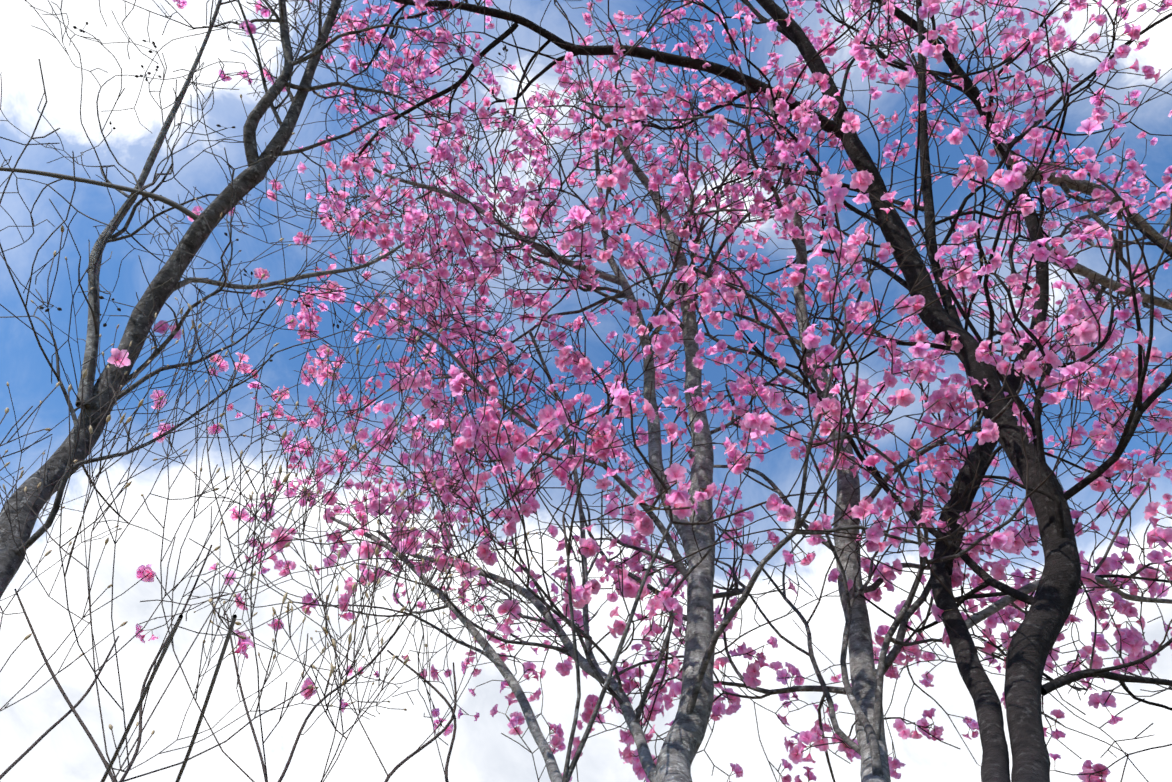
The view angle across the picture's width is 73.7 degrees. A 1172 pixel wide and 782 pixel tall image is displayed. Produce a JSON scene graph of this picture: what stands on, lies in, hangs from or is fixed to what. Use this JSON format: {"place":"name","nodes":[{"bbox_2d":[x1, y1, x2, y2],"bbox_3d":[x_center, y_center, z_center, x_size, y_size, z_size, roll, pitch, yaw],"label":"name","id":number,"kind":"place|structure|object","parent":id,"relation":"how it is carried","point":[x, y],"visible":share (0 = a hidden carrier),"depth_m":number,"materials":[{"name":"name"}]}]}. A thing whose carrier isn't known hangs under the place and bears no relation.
{"place":"outdoors","nodes":[
{"label":"outdoors","id":0,"kind":"place"},
{"bbox_2d":[0,0,1171,781],"label":"sky","id":1,"kind":"structure","parent":0,"point":[480,752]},
{"bbox_3d":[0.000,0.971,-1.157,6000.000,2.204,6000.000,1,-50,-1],"label":"ground","id":2,"kind":"structure","parent":0,"visible":0},
{"bbox_2d":[0,92,557,781],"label":"tree","id":3,"kind":"object","parent":2,"relation":"on","point":[364,550],"visible":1,"depth_m":2.02,"materials":[{"name":"grey plant"}]},
{"bbox_2d":[0,0,652,598],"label":"bare tree","id":4,"kind":"object","parent":2,"relation":"on","point":[164,284],"depth_m":3.28,"materials":[{"name":"grey plant"}]},
{"bbox_2d":[104,0,1011,781],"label":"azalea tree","id":5,"kind":"object","parent":2,"relation":"on","point":[696,706],"depth_m":3.70,"materials":[{"name":"pink plant"}]},
{"bbox_2d":[29,0,1171,781],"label":"tree","id":6,"kind":"object","parent":2,"relation":"on","point":[1059,584],"depth_m":3.59,"materials":[{"name":"pink plant"}]},
{"bbox_2d":[424,0,1148,781],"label":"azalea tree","id":7,"kind":"object","parent":2,"relation":"on","point":[864,694],"depth_m":3.29,"materials":[{"name":"pink plant"}]}
]}

